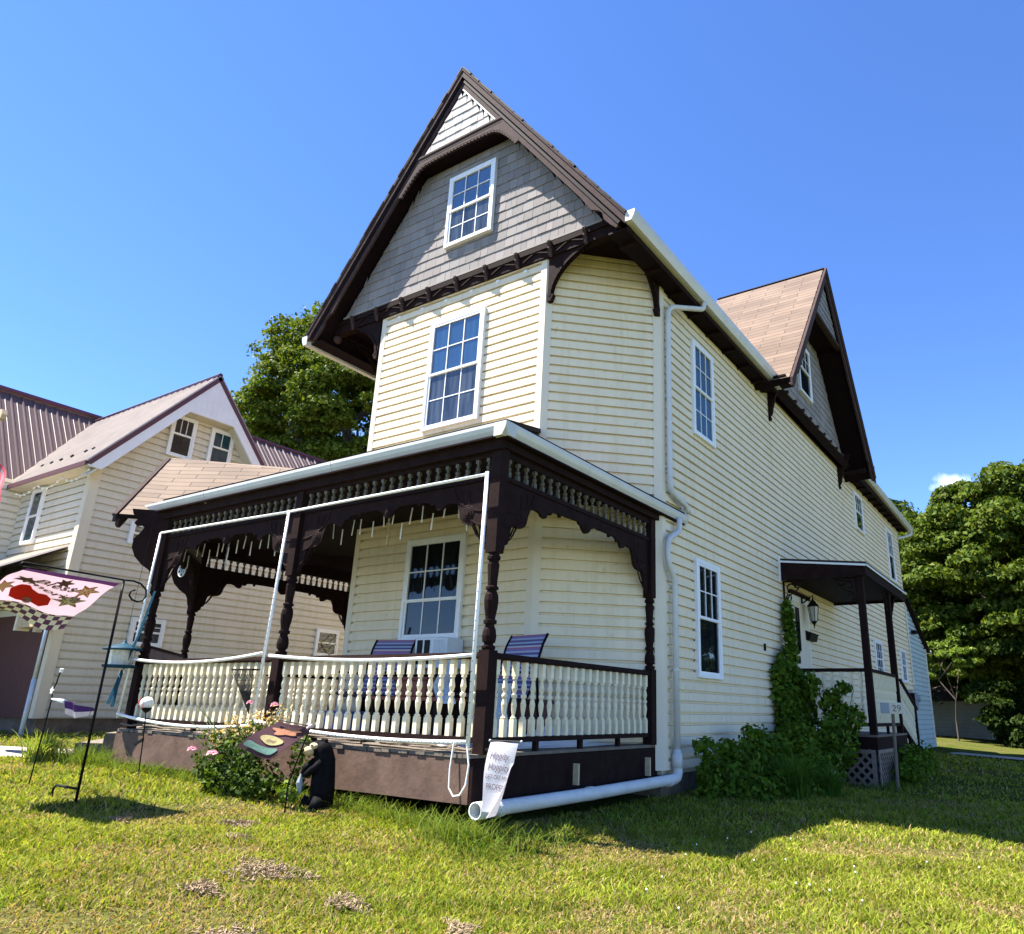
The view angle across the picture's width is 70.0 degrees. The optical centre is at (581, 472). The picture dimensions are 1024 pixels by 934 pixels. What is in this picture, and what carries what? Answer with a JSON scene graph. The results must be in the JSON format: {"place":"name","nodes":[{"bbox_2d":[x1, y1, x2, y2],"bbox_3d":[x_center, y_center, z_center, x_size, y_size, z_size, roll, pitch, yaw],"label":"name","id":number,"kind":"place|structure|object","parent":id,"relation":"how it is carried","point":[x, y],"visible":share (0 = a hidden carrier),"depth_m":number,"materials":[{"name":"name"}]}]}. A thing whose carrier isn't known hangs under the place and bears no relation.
{"place":"outdoors","nodes":[
{"label":"outdoors","id":0,"kind":"place"},
{"bbox_2d":[0,409,7,420],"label":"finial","id":1,"kind":"object","parent":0,"point":[3,414],"visible":1,"depth_m":9.46,"materials":[{"name":"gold wood"}]},
{"bbox_2d":[0,746,58,756],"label":"path","id":2,"kind":"structure","parent":0,"point":[10,751],"depth_m":8.64,"materials":[{"name":"concrete"}]},
{"bbox_2d":[0,729,1023,933],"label":"ground","id":3,"kind":"structure","parent":0,"point":[948,744],"depth_m":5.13,"materials":[{"name":"green plant"}]},
{"bbox_2d":[13,725,79,763],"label":"ornamental grass","id":4,"kind":"object","parent":3,"relation":"on","point":[44,752],"depth_m":7.77,"materials":[{"name":"green plant"}]},
{"bbox_2d":[28,668,93,783],"bbox_3d":[-4.199,2.112,5.928,0.846,1.003,0.092,-10,-21,32],"label":"wind spinner","id":5,"kind":"object","parent":3,"relation":"on","point":[73,710],"visible":0.9,"depth_m":6.04,"materials":[{"name":"white metal"}]},
{"bbox_2d":[0,561,146,804],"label":"garden flag","id":6,"kind":"object","parent":3,"relation":"on","point":[43,599],"visible":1,"depth_m":5.72,"materials":[{"name":"white fabric"}]},
{"bbox_2d":[23,741,195,780],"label":"tall grass","id":7,"kind":"structure","parent":3,"relation":"on","point":[73,757],"depth_m":7.56,"materials":[{"name":"green plant"}]},
{"bbox_2d":[104,813,130,823],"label":"thatch clump","id":8,"kind":"object","parent":3,"relation":"on","point":[117,818],"visible":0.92,"depth_m":4.80,"materials":[{"name":"beige plant"}]},
{"bbox_2d":[138,697,153,774],"bbox_3d":[-4.324,2.613,7.138,0.178,0.788,0.125,-10,-21,32],"label":"ball stake","id":9,"kind":"object","parent":3,"relation":"on","point":[146,704],"visible":1,"depth_m":7.20,"materials":[{"name":"white metal"}]},
{"bbox_2d":[133,738,143,744],"bbox_3d":[-4.343,2.639,7.131,0.150,0.072,0.020,-10,-21,32],"label":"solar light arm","id":10,"kind":"object","parent":9,"relation":"attached to","point":[138,741],"visible":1,"depth_m":7.12},
{"bbox_2d":[0,373,349,734],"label":"neighbor house","id":11,"kind":"structure","parent":3,"relation":"on","point":[123,454],"depth_m":13.87,"materials":[{"name":"beige"}]},
{"bbox_2d":[0,464,5,500],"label":"wall flag","id":12,"kind":"object","parent":11,"relation":"attached to","point":[2,474],"depth_m":9.03,"materials":[{"name":"pink fabric"}]},
{"bbox_2d":[13,615,47,736],"bbox_3d":[-8.940,3.225,11.563,0.834,2.101,0.240,-10,-21,32],"label":"downspout","id":13,"kind":"object","parent":11,"relation":"attached to","point":[21,624],"visible":0.54,"depth_m":11.48,"materials":[{"name":"white metal"}]},
{"bbox_2d":[19,487,47,545],"bbox_3d":[-10.450,0.828,13.855,0.520,1.090,0.060,-10,-21,32],"label":"window","id":14,"kind":"structure","parent":11,"relation":"in","point":[38,496],"depth_m":13.83,"materials":[{"name":"white plastic"}]},
{"bbox_2d":[15,468,89,496],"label":"string lights","id":15,"kind":"object","parent":11,"relation":"hanging from","point":[67,480],"visible":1,"depth_m":13.44},
{"bbox_2d":[126,521,143,543],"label":"window","id":16,"kind":"structure","parent":11,"relation":"in","point":[134,530],"depth_m":13.40,"materials":[{"name":"white plastic"}]},
{"bbox_2d":[127,617,166,647],"bbox_3d":[-7.983,2.935,13.355,0.060,0.500,0.610,-10,-21,32],"label":"window","id":17,"kind":"structure","parent":11,"relation":"in","point":[157,637],"depth_m":13.40,"materials":[{"name":"white plastic"}]},
{"bbox_2d":[165,416,198,459],"bbox_3d":[-7.937,-0.707,14.445,0.060,0.860,0.500,-10,-21,32],"label":"window","id":18,"kind":"structure","parent":11,"relation":"in","point":[182,433],"depth_m":14.45,"materials":[{"name":"white plastic"}]},
{"bbox_2d":[205,427,233,462],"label":"window","id":19,"kind":"structure","parent":11,"relation":"in","point":[220,446],"depth_m":15.09,"materials":[{"name":"white plastic"}]},
{"bbox_2d":[313,628,339,655],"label":"window","id":20,"kind":"structure","parent":11,"relation":"in","point":[326,641],"depth_m":16.55,"materials":[{"name":"white plastic"}]},
{"bbox_2d":[176,878,223,897],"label":"thatch clump","id":21,"kind":"object","parent":3,"relation":"on","point":[203,887],"visible":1,"depth_m":3.35,"materials":[{"name":"beige plant"}]},
{"bbox_2d":[178,921,266,933],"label":"thatch clump","id":22,"kind":"object","parent":3,"relation":"on","point":[237,928],"visible":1,"depth_m":2.90,"materials":[{"name":"beige plant"}]},
{"bbox_2d":[215,817,258,827],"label":"thatch clump","id":23,"kind":"object","parent":3,"relation":"on","point":[241,822],"visible":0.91,"depth_m":4.85,"materials":[{"name":"beige plant"}]},
{"bbox_2d":[226,831,255,839],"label":"thatch clump","id":24,"kind":"object","parent":3,"relation":"on","point":[235,835],"visible":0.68,"depth_m":4.42,"materials":[{"name":"beige plant"}]},
{"bbox_2d":[182,697,311,802],"bbox_3d":[-2.854,2.314,6.106,1.351,0.845,0.466,-7,-20,25],"label":"rose bush","id":25,"kind":"object","parent":3,"relation":"on","point":[236,773],"visible":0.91,"depth_m":6.03,"materials":[{"name":"green plant"}]},
{"bbox_2d":[219,855,320,881],"bbox_3d":[-1.629,2.030,3.709,0.579,0.069,0.386,-10,-21,32],"label":"thatch clump","id":26,"kind":"object","parent":3,"relation":"on","point":[263,869],"visible":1,"depth_m":3.71,"materials":[{"name":"beige plant"}]},
{"bbox_2d":[237,719,312,812],"bbox_3d":[-2.428,2.271,5.615,0.930,0.700,0.049,-10,-21,32],"label":"love flag","id":27,"kind":"object","parent":3,"relation":"on","point":[270,742],"visible":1,"depth_m":5.64,"materials":[{"name":"multicoloured fabric"}]},
{"bbox_2d":[276,776,304,805],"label":"weed","id":28,"kind":"object","parent":3,"relation":"on","point":[293,794],"visible":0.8,"depth_m":5.66,"materials":[{"name":"green plant"}]},
{"bbox_2d":[230,300,375,460],"bbox_3d":[-10.490,1.542,32.392,10.725,18.124,10.975,-10,-21,32],"label":"maple tree","id":29,"kind":"object","parent":3,"relation":"on","point":[317,407],"visible":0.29,"depth_m":29.84,"materials":[{"name":"green plant"}]},
{"bbox_2d":[296,739,334,810],"bbox_3d":[-2.056,2.359,5.683,0.241,0.532,0.256,-10,-21,32],"label":"carved bear","id":30,"kind":"object","parent":3,"relation":"on","point":[319,768],"visible":1,"depth_m":5.63},
{"bbox_2d":[320,891,372,912],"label":"thatch clump","id":31,"kind":"object","parent":3,"relation":"on","point":[353,901],"visible":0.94,"depth_m":3.35,"materials":[{"name":"beige plant"}]},
{"bbox_2d":[120,758,610,879],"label":"tall grass","id":32,"kind":"structure","parent":3,"relation":"on","point":[455,835],"depth_m":4.92,"materials":[{"name":"green plant"}]},
{"bbox_2d":[441,916,482,933],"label":"thatch clump","id":33,"kind":"object","parent":3,"relation":"on","point":[460,929],"visible":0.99,"depth_m":3.19,"materials":[{"name":"beige plant"}]},
{"bbox_2d":[60,67,936,820],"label":"house","id":34,"kind":"structure","parent":3,"relation":"on","point":[686,495],"depth_m":8.93,"materials":[{"name":"beige wood"}]},
{"bbox_2d":[101,520,153,668],"bbox_3d":[-5.130,1.359,8.368,0.410,1.715,0.410,-10,-21,32],"label":"bird feeder","id":35,"kind":"object","parent":34,"relation":"hanging from","point":[119,655],"visible":0.94,"depth_m":8.05,"materials":[{"name":"metal"}]},
{"bbox_2d":[106,591,155,706],"bbox_3d":[-5.030,1.960,8.112,0.571,1.250,0.014,-10,-21,32],"label":"ribbon","id":36,"kind":"object","parent":34,"relation":"attached to","point":[113,693],"visible":1,"depth_m":8.08,"materials":[{"name":"teal fabric"}]},
{"bbox_2d":[116,533,161,717],"bbox_3d":[-5.016,1.694,8.256,0.140,2.066,0.032,-10,-21,32],"label":"rope light","id":37,"kind":"object","parent":34,"relation":"attached to","point":[140,621],"visible":0.91,"depth_m":8.27,"materials":[{"name":"white plastic"}]},
{"bbox_2d":[137,646,184,722],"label":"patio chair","id":38,"kind":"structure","parent":34,"relation":"attached to","point":[157,653],"depth_m":9.13,"materials":[{"name":"brown paint"}]},
{"bbox_2d":[116,713,245,728],"bbox_3d":[-4.072,2.508,7.334,2.446,0.112,0.033,-10,-21,32],"label":"rope light","id":39,"kind":"object","parent":34,"relation":"attached to","point":[169,724],"visible":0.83,"depth_m":7.34,"materials":[{"name":"white plastic"}]},
{"bbox_2d":[178,565,185,576],"bbox_3d":[-5.393,1.125,9.884,0.188,0.594,0.017,-10,-21,32],"label":"star ornament","id":40,"kind":"object","parent":34,"relation":"hanging from","point":[181,571],"visible":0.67,"depth_m":9.81,"materials":[{"name":"white metal"}]},
{"bbox_2d":[131,652,262,663],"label":"rope light","id":41,"kind":"object","parent":34,"relation":"attached to","point":[199,661],"visible":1,"depth_m":7.41,"materials":[{"name":"white plastic"}]},
{"bbox_2d":[160,511,287,533],"bbox_3d":[-3.931,0.549,7.906,2.394,0.061,0.028,-10,-21,32],"label":"rope light","id":42,"kind":"object","parent":34,"relation":"attached to","point":[236,520],"visible":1,"depth_m":7.82,"materials":[{"name":"white plastic"}]},
{"bbox_2d":[183,535,274,567],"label":"icicle lights","id":43,"kind":"object","parent":34,"relation":"hanging from","point":[228,550],"visible":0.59,"depth_m":8.46,"materials":[{"name":"white plastic"}]},
{"bbox_2d":[231,669,259,713],"bbox_3d":[-3.204,2.075,6.910,0.375,0.410,0.116,-10,-21,32],"label":"wire planter","id":44,"kind":"object","parent":34,"relation":"hanging from","point":[246,695],"visible":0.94,"depth_m":6.85,"materials":[{"name":"black metal"}]},
{"bbox_2d":[250,510,289,725],"bbox_3d":[-2.984,1.350,6.987,0.100,2.046,0.032,-10,-21,32],"label":"rope light","id":45,"kind":"object","parent":34,"relation":"attached to","point":[271,616],"visible":0.97,"depth_m":6.96,"materials":[{"name":"white plastic"}]},
{"bbox_2d":[317,710,363,737],"bbox_3d":[-2.380,2.541,7.347,0.500,0.250,0.340,-10,-21,32],"label":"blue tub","id":46,"kind":"object","parent":34,"relation":"on","point":[352,713],"visible":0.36,"depth_m":7.22,"materials":[{"name":"plastic"}]},
{"bbox_2d":[254,719,465,743],"bbox_3d":[-1.922,2.135,5.995,2.606,0.114,0.033,-10,-21,32],"label":"rope light","id":47,"kind":"object","parent":34,"relation":"attached to","point":[403,740],"visible":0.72,"depth_m":5.73,"materials":[{"name":"white plastic"}]},
{"bbox_2d":[268,653,471,661],"bbox_3d":[-1.881,1.561,6.163,2.505,0.087,0.033,-10,-21,32],"label":"rope light","id":48,"kind":"object","parent":34,"relation":"attached to","point":[465,655],"visible":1,"depth_m":6.05,"materials":[{"name":"white plastic"}]},
{"bbox_2d":[327,639,415,710],"bbox_3d":[-2.232,2.279,7.785,0.605,1.028,0.704,-5,-19,20],"label":"patio chair","id":49,"kind":"object","parent":34,"relation":"on","point":[393,646],"visible":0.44,"depth_m":8.05,"materials":[{"name":"blue fabric"}]},
{"bbox_2d":[289,473,484,512],"bbox_3d":[-1.840,0.199,6.599,2.554,0.031,0.028,-10,-21,32],"label":"rope light","id":50,"kind":"object","parent":34,"relation":"attached to","point":[397,491],"visible":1,"depth_m":6.50,"materials":[{"name":"white plastic"}]},
{"bbox_2d":[385,517,391,545],"bbox_3d":[-1.953,0.421,7.401,0.055,0.660,0.055,13,-21,-32],"label":"wind chime","id":51,"kind":"object","parent":34,"relation":"hanging from","point":[388,525],"visible":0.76,"depth_m":7.34,"materials":[{"name":"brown wood"}]},
{"bbox_2d":[332,506,466,544],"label":"icicle lights","id":52,"kind":"object","parent":34,"relation":"hanging from","point":[392,523],"visible":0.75,"depth_m":7.05,"materials":[{"name":"white plastic"}]},
{"bbox_2d":[360,674,470,735],"bbox_3d":[-1.612,2.497,7.781,1.810,0.640,0.440,-10,-21,32],"label":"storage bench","id":53,"kind":"object","parent":34,"relation":"on","point":[444,713],"visible":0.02,"depth_m":7.55,"materials":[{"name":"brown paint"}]},
{"bbox_2d":[367,696,468,744],"bbox_3d":[-1.539,2.324,6.847,0.900,0.400,0.500,-10,-21,32],"label":"porch table","id":54,"kind":"object","parent":34,"relation":"on","point":[402,713],"visible":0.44,"depth_m":6.80,"materials":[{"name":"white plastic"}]},
{"bbox_2d":[393,677,435,696],"bbox_3d":[-1.545,2.040,6.917,0.440,0.178,0.290,-10,-21,32],"label":"red cooler","id":55,"kind":"object","parent":54,"relation":"on","point":[424,689],"visible":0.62,"depth_m":6.79,"materials":[{"name":"plastic"}]},
{"bbox_2d":[398,533,468,639],"bbox_3d":[-1.752,1.354,8.554,0.950,1.212,0.060,-10,-21,32],"label":"window","id":56,"kind":"structure","parent":34,"relation":"in","point":[434,573],"depth_m":8.54,"materials":[{"name":"white glass"}]},
{"bbox_2d":[408,637,462,668],"bbox_3d":[-1.806,2.028,8.169,1.005,0.340,0.267,-10,-21,32],"label":"air conditioner","id":57,"kind":"object","parent":34,"relation":"attached to","point":[440,645],"visible":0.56,"depth_m":7.94,"materials":[{"name":"white plastic"}]},
{"bbox_2d":[433,662,455,703],"bbox_3d":[-1.197,1.874,6.484,0.282,0.354,0.078,-13,-23,37],"label":"towel","id":58,"kind":"object","parent":34,"relation":"hanging from","point":[446,688],"visible":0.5,"depth_m":6.49,"materials":[{"name":"blue fabric"}]},
{"bbox_2d":[420,306,486,432],"bbox_3d":[-1.652,-1.336,9.403,0.955,1.567,0.060,-10,-21,32],"label":"window","id":59,"kind":"structure","parent":34,"relation":"in","point":[453,380],"depth_m":9.39,"materials":[{"name":"white plastic"}]},
{"bbox_2d":[448,742,469,796],"bbox_3d":[-0.882,2.145,5.253,0.190,0.366,0.042,-10,-21,32],"label":"power cord","id":60,"kind":"object","parent":34,"relation":"hanging from","point":[450,771],"visible":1,"depth_m":5.24,"materials":[{"name":"white plastic"}]},
{"bbox_2d":[443,157,497,249],"bbox_3d":[-1.536,-3.720,10.061,0.848,1.172,0.060,-10,-21,32],"label":"window","id":61,"kind":"structure","parent":34,"relation":"in","point":[472,193],"depth_m":10.05,"materials":[{"name":"white plastic"}]},
{"bbox_2d":[465,471,488,747],"bbox_3d":[-0.802,0.992,5.615,0.037,2.116,0.044,-10,-21,32],"label":"rope light","id":62,"kind":"object","parent":34,"relation":"attached to","point":[473,662],"visible":1,"depth_m":5.58,"materials":[{"name":"white plastic"}]},
{"bbox_2d":[452,633,548,718],"bbox_3d":[-0.762,2.012,6.836,0.605,1.028,0.704,-15,-24,41],"label":"patio chair","id":63,"kind":"object","parent":34,"relation":"on","point":[528,645],"visible":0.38,"depth_m":7.04,"materials":[{"name":"blue fabric"}]},
{"bbox_2d":[495,683,514,742],"bbox_3d":[-0.714,2.094,6.294,0.440,0.523,0.114,-10,-21,32],"label":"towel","id":64,"kind":"object","parent":34,"relation":"on","point":[498,714],"visible":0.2,"depth_m":6.29,"materials":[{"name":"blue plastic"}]},
{"bbox_2d":[437,726,614,748],"bbox_3d":[-0.408,2.469,6.844,0.829,0.170,1.980,-10,-21,32],"label":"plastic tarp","id":65,"kind":"object","parent":34,"relation":"on","point":[551,744],"visible":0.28,"depth_m":6.58,"materials":[{"name":"blue plastic"}]},
{"bbox_2d":[507,699,554,735],"bbox_3d":[-0.526,2.462,7.210,0.420,0.410,0.290,-10,-21,32],"label":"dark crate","id":66,"kind":"object","parent":34,"relation":"on","point":[526,714],"visible":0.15,"depth_m":7.13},
{"bbox_2d":[689,338,715,448],"bbox_3d":[1.650,-1.073,9.887,0.060,1.377,0.697,-10,-21,32],"label":"window","id":67,"kind":"structure","parent":34,"relation":"in","point":[702,368],"depth_m":9.87,"materials":[{"name":"white plastic"}]},
{"bbox_2d":[693,558,723,679],"bbox_3d":[1.563,1.806,8.943,0.060,1.404,0.724,-10,-21,32],"label":"window","id":68,"kind":"structure","parent":34,"relation":"in","point":[708,614],"depth_m":8.92,"materials":[{"name":"white plastic"}]},
{"bbox_2d":[768,597,806,759],"bbox_3d":[3.009,3.207,10.693,0.483,2.890,1.159,-10,-21,32],"label":"climbing vine","id":69,"kind":"object","parent":34,"relation":"attached to","point":[778,676],"visible":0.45,"depth_m":10.62,"materials":[{"name":"green plant"}]},
{"bbox_2d":[787,593,816,730],"bbox_3d":[3.631,3.095,11.873,0.100,2.120,0.980,-10,-21,32],"label":"door","id":70,"kind":"structure","parent":34,"relation":"in","point":[800,610],"depth_m":12.02,"materials":[{"name":"white plastic"}]},
{"bbox_2d":[774,662,832,767],"bbox_3d":[3.050,3.618,10.321,0.798,1.856,1.542,-2,-18,10],"label":"climbing vine","id":71,"kind":"object","parent":34,"relation":"attached to","point":[809,706],"visible":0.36,"depth_m":10.48,"materials":[{"name":"green plant"}]},
{"bbox_2d":[797,350,812,403],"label":"window","id":72,"kind":"structure","parent":34,"relation":"in","point":[804,376],"depth_m":14.38,"materials":[{"name":"white plastic"}]},
{"bbox_2d":[805,630,818,641],"bbox_3d":[3.888,2.756,12.291,0.145,0.175,0.440,-10,-21,32],"label":"wall mailbox","id":73,"kind":"object","parent":34,"relation":"attached to","point":[811,637],"depth_m":12.17,"materials":[{"name":"black metal"}]},
{"bbox_2d":[852,490,864,535],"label":"window","id":74,"kind":"structure","parent":34,"relation":"in","point":[857,500],"depth_m":17.17,"materials":[{"name":"white plastic"}]},
{"bbox_2d":[873,639,884,671],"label":"window","id":75,"kind":"structure","parent":34,"relation":"in","point":[878,647],"depth_m":16.76,"materials":[{"name":"white plastic"}]},
{"bbox_2d":[885,528,896,583],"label":"window","id":76,"kind":"structure","parent":34,"relation":"in","point":[889,540],"depth_m":19.88,"materials":[{"name":"white plastic"}]},
{"bbox_2d":[899,648,908,682],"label":"window","id":77,"kind":"structure","parent":34,"relation":"in","point":[905,679],"depth_m":19.11,"materials":[{"name":"white plastic"}]},
{"bbox_2d":[481,739,522,842],"bbox_3d":[-0.571,2.146,4.873,0.327,0.676,0.135,-10,-21,32],"label":"garden banner","id":78,"kind":"object","parent":3,"relation":"on","point":[500,758],"visible":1,"depth_m":4.95,"materials":[{"name":"white fabric"}]},
{"bbox_2d":[692,736,744,800],"bbox_3d":[1.488,3.231,7.799,0.367,0.777,0.902,-14,-24,40],"label":"young shrub","id":79,"kind":"object","parent":3,"relation":"on","point":[715,781],"visible":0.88,"depth_m":7.70,"materials":[{"name":"green plant"}]},
{"bbox_2d":[502,775,939,850],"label":"tall grass","id":80,"kind":"structure","parent":3,"relation":"on","point":[714,800],"depth_m":6.89,"materials":[{"name":"green plant"}]},
{"bbox_2d":[719,722,806,791],"bbox_3d":[2.131,3.431,8.634,0.597,0.881,1.940,-13,-23,37],"label":"leafy shrub","id":81,"kind":"object","parent":3,"relation":"on","point":[748,756],"visible":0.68,"depth_m":8.48,"materials":[{"name":"green plant"}]},
{"bbox_2d":[727,724,844,801],"bbox_3d":[2.481,3.534,8.788,0.961,0.944,2.915,-10,-21,32],"label":"leafy shrub","id":82,"kind":"object","parent":3,"relation":"on","point":[769,786],"visible":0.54,"depth_m":8.52,"materials":[{"name":"green plant"}]},
{"bbox_2d":[761,748,833,800],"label":"ornamental grass","id":83,"kind":"object","parent":3,"relation":"on","point":[801,784],"depth_m":8.14,"materials":[{"name":"green plant"}]},
{"bbox_2d":[808,762,849,797],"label":"ornamental grass","id":84,"kind":"object","parent":3,"relation":"on","point":[832,785],"depth_m":8.69,"materials":[{"name":"green plant"}]},
{"bbox_2d":[800,670,867,782],"bbox_3d":[3.456,3.599,10.155,0.918,1.661,1.125,-10,-21,32],"label":"leafy shrub","id":85,"kind":"object","parent":3,"relation":"on","point":[835,732],"visible":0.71,"depth_m":10.18,"materials":[{"name":"green plant"}]},
{"bbox_2d":[835,696,864,770],"bbox_3d":[3.658,3.702,10.036,0.872,1.216,0.039,11,-20,-27],"label":"leaning stick","id":86,"kind":"object","parent":3,"relation":"on","point":[863,698],"visible":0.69,"depth_m":10.23,"materials":[{"name":"brown wood"}]},
{"bbox_2d":[880,702,904,790],"bbox_3d":[4.289,3.753,9.897,0.310,1.191,0.096,-10,-21,32],"label":"address plaque","id":87,"kind":"object","parent":3,"relation":"on","point":[892,709],"visible":0.99,"depth_m":9.98,"materials":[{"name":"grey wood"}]},
{"bbox_2d":[889,740,939,785],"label":"shrub","id":88,"kind":"object","parent":3,"relation":"on","point":[913,765],"visible":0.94,"depth_m":11.19,"materials":[{"name":"green plant"}]},
{"bbox_2d":[930,674,949,703],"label":"backyard shrub","id":89,"kind":"object","parent":3,"relation":"on","point":[934,698],"visible":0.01,"depth_m":31.98,"materials":[{"name":"green plant"}]},
{"bbox_2d":[889,498,1020,685],"bbox_3d":[16.218,7.028,37.039,12.798,12.104,9.757,-3,-18,13],"label":"maple tree","id":90,"kind":"object","parent":3,"relation":"on","point":[900,505],"visible":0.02,"depth_m":34.14,"materials":[{"name":"green plant"}]},
{"bbox_2d":[926,636,988,740],"bbox_3d":[14.221,8.353,27.983,2.772,4.127,2.671,-10,-21,32],"label":"shade tree","id":91,"kind":"object","parent":3,"relation":"on","point":[953,642],"visible":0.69,"depth_m":27.76,"materials":[{"name":"green plant"}]},
{"bbox_2d":[897,459,1023,698],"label":"maple tree","id":92,"kind":"object","parent":3,"relation":"on","point":[940,547],"visible":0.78,"depth_m":28.96,"materials":[{"name":"green plant"}]},
{"bbox_2d":[930,686,995,739],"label":"backyard shed","id":93,"kind":"structure","parent":3,"relation":"on","point":[945,721],"depth_m":32.80,"materials":[{"name":"grey metal"}]},
{"bbox_2d":[906,532,1023,708],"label":"backyard tree","id":94,"kind":"object","parent":3,"relation":"on","point":[1018,704],"depth_m":40.99,"materials":[{"name":"green plant"}]},
{"bbox_2d":[964,640,1023,748],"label":"backyard shrub","id":95,"kind":"object","parent":3,"relation":"on","point":[993,695],"visible":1,"depth_m":26.53,"materials":[{"name":"green plant"}]},
{"bbox_2d":[987,706,1023,743],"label":"backyard shrub","id":96,"kind":"object","parent":3,"relation":"on","point":[1015,712],"visible":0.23,"depth_m":28.02,"materials":[{"name":"green plant"}]},
{"bbox_2d":[0,0,1023,513],"label":"sky","id":97,"kind":"structure","parent":0,"point":[178,178],"materials":[{"name":"blue"}]},
{"bbox_2d":[951,752,1023,759],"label":"driveway","id":98,"kind":"structure","parent":0,"point":[996,756],"depth_m":18.80,"materials":[{"name":"grey asphalt"}]}
]}

